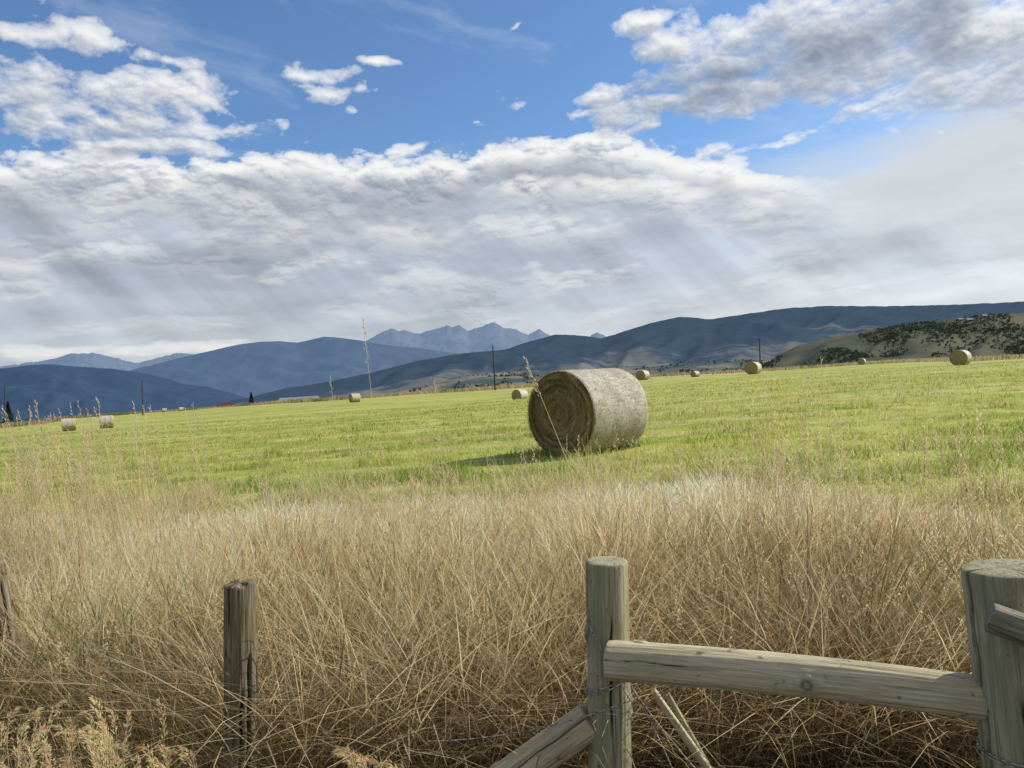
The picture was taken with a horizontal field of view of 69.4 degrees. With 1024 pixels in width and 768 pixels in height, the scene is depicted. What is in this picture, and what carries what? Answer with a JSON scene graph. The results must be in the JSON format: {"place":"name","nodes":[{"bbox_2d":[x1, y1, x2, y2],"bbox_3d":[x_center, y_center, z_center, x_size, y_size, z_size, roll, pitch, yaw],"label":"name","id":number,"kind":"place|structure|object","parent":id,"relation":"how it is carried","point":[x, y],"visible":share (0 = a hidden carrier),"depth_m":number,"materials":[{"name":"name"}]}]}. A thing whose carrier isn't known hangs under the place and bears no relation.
{"place":"outdoors","nodes":[
{"label":"outdoors","id":0,"kind":"place"},
{"bbox_2d":[0,364,244,421],"bbox_3d":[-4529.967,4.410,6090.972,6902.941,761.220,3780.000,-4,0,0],"label":"hill","id":1,"kind":"structure","parent":0,"point":[52,389],"depth_m":5508.83,"materials":[{"name":"blue"}]},
{"bbox_2d":[0,699,271,767],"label":"verge grass","id":2,"kind":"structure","parent":0,"point":[127,753],"depth_m":2.54,"materials":[{"name":"plant"}]},
{"bbox_2d":[130,337,457,397],"bbox_3d":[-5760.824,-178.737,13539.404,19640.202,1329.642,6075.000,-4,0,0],"label":"mountain","id":3,"kind":"structure","parent":0,"point":[254,368],"depth_m":13556.49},
{"bbox_2d":[0,322,605,370],"bbox_3d":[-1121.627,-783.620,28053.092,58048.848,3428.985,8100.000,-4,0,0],"label":"mountain","id":4,"kind":"structure","parent":0,"point":[458,339],"depth_m":29292.17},
{"bbox_2d":[0,0,1023,366],"bbox_3d":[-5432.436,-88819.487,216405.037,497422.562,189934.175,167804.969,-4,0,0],"label":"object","id":5,"kind":"structure","parent":0,"point":[114,246],"depth_m":269796.78,"materials":[{"name":"white"}]},
{"bbox_2d":[0,465,1023,767],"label":"dry grass","id":6,"kind":"structure","parent":0,"point":[556,627],"depth_m":3.30,"materials":[{"name":"beige plant"}]},
{"bbox_2d":[0,359,1023,767],"bbox_3d":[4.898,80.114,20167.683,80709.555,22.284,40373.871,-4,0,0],"label":"ground","id":7,"kind":"structure","parent":0,"point":[252,413],"depth_m":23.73,"materials":[{"name":"green plant"}]},
{"bbox_2d":[3,385,6,422],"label":"utility pole","id":8,"kind":"object","parent":7,"relation":"on","point":[4,387],"visible":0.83,"depth_m":184.91,"materials":[{"name":"brown wood"}]},
{"bbox_2d":[3,401,14,422],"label":"conifer tree","id":9,"kind":"object","parent":7,"relation":"on","point":[9,413],"visible":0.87,"depth_m":299.55,"materials":[{"name":"green plant"}]},
{"bbox_2d":[0,563,32,767],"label":"fence post","id":10,"kind":"object","parent":7,"relation":"on","point":[5,590],"visible":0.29,"depth_m":3.57,"materials":[{"name":"grey wood"}]},
{"bbox_2d":[34,402,65,579],"bbox_3d":[-2.720,0.911,4.439,0.178,1.652,0.040,-3,0,-30],"label":"grass stalk","id":11,"kind":"object","parent":7,"relation":"on","point":[47,476],"depth_m":4.43,"materials":[{"name":"beige plant"}]},
{"bbox_2d":[61,418,75,430],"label":"hay bale","id":12,"kind":"object","parent":7,"relation":"on","point":[69,424],"visible":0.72,"depth_m":84.45},
{"bbox_2d":[99,415,113,428],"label":"hay bale","id":13,"kind":"object","parent":7,"relation":"on","point":[108,419],"visible":0.82,"depth_m":84.46},
{"bbox_2d":[96,397,133,590],"bbox_3d":[-2.224,0.901,4.247,0.212,1.678,0.036,-3,0,-30],"label":"grass stalk","id":14,"kind":"object","parent":7,"relation":"on","point":[110,473],"depth_m":4.22,"materials":[{"name":"beige plant"}]},
{"bbox_2d":[141,380,143,414],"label":"utility pole","id":15,"kind":"object","parent":7,"relation":"on","point":[142,382],"visible":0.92,"depth_m":189.88,"materials":[{"name":"brown wood"}]},
{"bbox_2d":[217,402,235,406],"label":"barn","id":16,"kind":"structure","parent":7,"relation":"on","point":[226,404],"depth_m":428.21,"materials":[{"name":"brown wood"}]},
{"bbox_2d":[223,579,258,767],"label":"fence post","id":17,"kind":"object","parent":7,"relation":"on","point":[240,600],"visible":0.91,"depth_m":2.75,"materials":[{"name":"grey wood"}]},
{"bbox_2d":[249,392,253,403],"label":"conifer tree","id":18,"kind":"object","parent":7,"relation":"on","point":[251,398],"visible":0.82,"depth_m":379.58,"materials":[{"name":"green plant"}]},
{"bbox_2d":[279,396,318,400],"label":"farm shed","id":19,"kind":"structure","parent":7,"relation":"on","point":[294,398],"depth_m":338.62,"materials":[{"name":"white metal"}]},
{"bbox_2d":[329,376,359,593],"bbox_3d":[-1.010,0.772,4.549,0.033,1.667,0.163,-4,0,43],"label":"grass stalk","id":20,"kind":"object","parent":7,"relation":"on","point":[340,463],"depth_m":4.53,"materials":[{"name":"beige plant"}]},
{"bbox_2d":[349,393,360,402],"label":"hay bale","id":21,"kind":"object","parent":7,"relation":"on","point":[355,397],"visible":0.96,"depth_m":119.51},
{"bbox_2d":[344,408,370,611],"bbox_3d":[-0.867,0.885,4.245,0.034,1.514,0.147,-4,0,33],"label":"grass stalk","id":22,"kind":"object","parent":7,"relation":"on","point":[353,483],"depth_m":4.22,"materials":[{"name":"beige plant"}]},
{"bbox_2d":[362,318,407,665],"bbox_3d":[-0.605,0.703,3.650,0.172,2.068,0.028,-3,0,-42],"label":"grass stalk","id":23,"kind":"object","parent":7,"relation":"on","point":[378,451],"depth_m":3.63,"materials":[{"name":"beige plant"}]},
{"bbox_2d":[434,380,450,534],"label":"grass stalk","id":24,"kind":"object","parent":7,"relation":"on","point":[441,454],"depth_m":5.03,"materials":[{"name":"beige plant"}]},
{"bbox_2d":[0,638,915,767],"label":"brome grass","id":25,"kind":"structure","parent":7,"relation":"on","point":[104,742],"depth_m":2.02,"materials":[{"name":"beige plant"}]},
{"bbox_2d":[492,345,495,389],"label":"utility pole","id":26,"kind":"object","parent":7,"relation":"on","point":[494,369],"visible":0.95,"depth_m":169.89,"materials":[{"name":"brown wood"}]},
{"bbox_2d":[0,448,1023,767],"bbox_3d":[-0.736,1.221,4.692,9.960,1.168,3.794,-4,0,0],"label":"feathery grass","id":27,"kind":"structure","parent":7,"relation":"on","point":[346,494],"depth_m":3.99,"materials":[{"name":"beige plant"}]},
{"bbox_2d":[0,354,1023,427],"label":"field margin grass","id":28,"kind":"structure","parent":7,"relation":"on","point":[716,372],"depth_m":196.44,"materials":[{"name":"plant"}]},
{"bbox_2d":[512,389,527,399],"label":"hay bale","id":29,"kind":"object","parent":7,"relation":"on","point":[520,393],"visible":0.85,"depth_m":91.50},
{"bbox_2d":[523,357,605,554],"bbox_3d":[0.439,0.706,4.254,0.665,1.777,0.036,-3,0,-10],"label":"grass stalk","id":30,"kind":"object","parent":7,"relation":"on","point":[556,434],"depth_m":4.22,"materials":[{"name":"beige plant"}]},
{"bbox_2d":[526,368,648,454],"bbox_3d":[1.282,0.454,12.834,1.615,1.507,1.660,-3,0,-42],"label":"hay bale","id":31,"kind":"object","parent":7,"relation":"on","point":[601,405],"visible":0.92,"depth_m":12.32},
{"bbox_2d":[535,441,640,456],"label":"grass tufts","id":32,"kind":"object","parent":7,"relation":"on","point":[556,453],"visible":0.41,"depth_m":12.40,"materials":[{"name":"green plant"}]},
{"bbox_2d":[636,370,649,379],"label":"hay bale","id":33,"kind":"object","parent":7,"relation":"on","point":[642,374],"visible":0.94,"depth_m":108.48},
{"bbox_2d":[690,371,699,376],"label":"hay bale","id":34,"kind":"object","parent":7,"relation":"on","point":[695,374],"visible":0.88,"depth_m":170.49},
{"bbox_2d":[426,556,1023,767],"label":"wooden fence","id":35,"kind":"object","parent":7,"relation":"on","point":[987,694],"visible":0.99,"depth_m":2.09,"materials":[{"name":"brown wood"}]},
{"bbox_2d":[745,362,761,373],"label":"hay bale","id":36,"kind":"object","parent":7,"relation":"on","point":[753,367],"visible":0.93,"depth_m":85.47},
{"bbox_2d":[758,338,760,363],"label":"utility pole","id":37,"kind":"object","parent":7,"relation":"on","point":[759,339],"visible":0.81,"depth_m":199.90,"materials":[{"name":"brown wood"}]},
{"bbox_2d":[764,368,792,539],"bbox_3d":[1.612,0.679,4.354,0.233,1.576,0.045,-3,0,-33],"label":"grass stalk","id":38,"kind":"object","parent":7,"relation":"on","point":[774,431],"depth_m":4.32,"materials":[{"name":"beige plant"}]},
{"bbox_2d":[804,368,809,509],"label":"grass stalk","id":39,"kind":"object","parent":7,"relation":"on","point":[806,428],"depth_m":4.83,"materials":[{"name":"beige plant"}]},
{"bbox_2d":[785,385,851,567],"bbox_3d":[1.896,0.708,4.455,0.492,1.444,0.037,-3,0,-14],"label":"grass stalk","id":40,"kind":"object","parent":7,"relation":"on","point":[808,448],"depth_m":4.42,"materials":[{"name":"beige plant"}]},
{"bbox_2d":[820,357,834,503],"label":"grass stalk","id":41,"kind":"object","parent":7,"relation":"on","point":[825,419],"depth_m":5.23,"materials":[{"name":"beige plant"}]},
{"bbox_2d":[858,359,865,364],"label":"hay bale","id":42,"kind":"object","parent":7,"relation":"on","point":[861,361],"visible":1,"depth_m":170.44},
{"bbox_2d":[895,378,918,525],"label":"grass stalk","id":43,"kind":"object","parent":7,"relation":"on","point":[905,444],"depth_m":5.03,"materials":[{"name":"beige plant"}]},
{"bbox_2d":[949,350,971,364],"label":"hay bale","id":44,"kind":"object","parent":7,"relation":"on","point":[959,357],"visible":0.92,"depth_m":69.51},
{"bbox_2d":[0,401,1023,645],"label":"seeding grass","id":45,"kind":"structure","parent":0,"point":[80,483],"depth_m":4.60,"materials":[{"name":"beige plant"}]},
{"bbox_2d":[382,359,772,393],"bbox_3d":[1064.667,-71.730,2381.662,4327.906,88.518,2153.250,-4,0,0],"label":"hill","id":46,"kind":"structure","parent":0,"point":[485,380],"depth_m":2363.77,"materials":[{"name":"grey"}]},
{"bbox_2d":[409,359,762,391],"bbox_3d":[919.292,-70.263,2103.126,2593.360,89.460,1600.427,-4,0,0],"label":"foothill woodland","id":47,"kind":"object","parent":46,"relation":"on","point":[524,376],"visible":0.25,"depth_m":2332.97,"materials":[{"name":"green plant"}]},
{"bbox_2d":[203,301,1023,407],"bbox_3d":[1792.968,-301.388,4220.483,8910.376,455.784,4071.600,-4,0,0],"label":"hill","id":48,"kind":"structure","parent":0,"point":[777,332],"depth_m":3759.57,"materials":[{"name":"blue"}]},
{"bbox_2d":[725,313,1023,371],"bbox_3d":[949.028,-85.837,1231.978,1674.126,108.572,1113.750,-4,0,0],"label":"hill","id":49,"kind":"structure","parent":0,"point":[799,355],"depth_m":1164.63,"materials":[{"name":"green plant"}]},
{"bbox_2d":[732,313,1023,370],"bbox_3d":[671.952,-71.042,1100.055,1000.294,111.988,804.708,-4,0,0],"label":"juniper woodland","id":50,"kind":"object","parent":49,"relation":"on","point":[1018,351],"visible":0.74,"depth_m":1176.63,"materials":[{"name":"green plant"}]}
]}

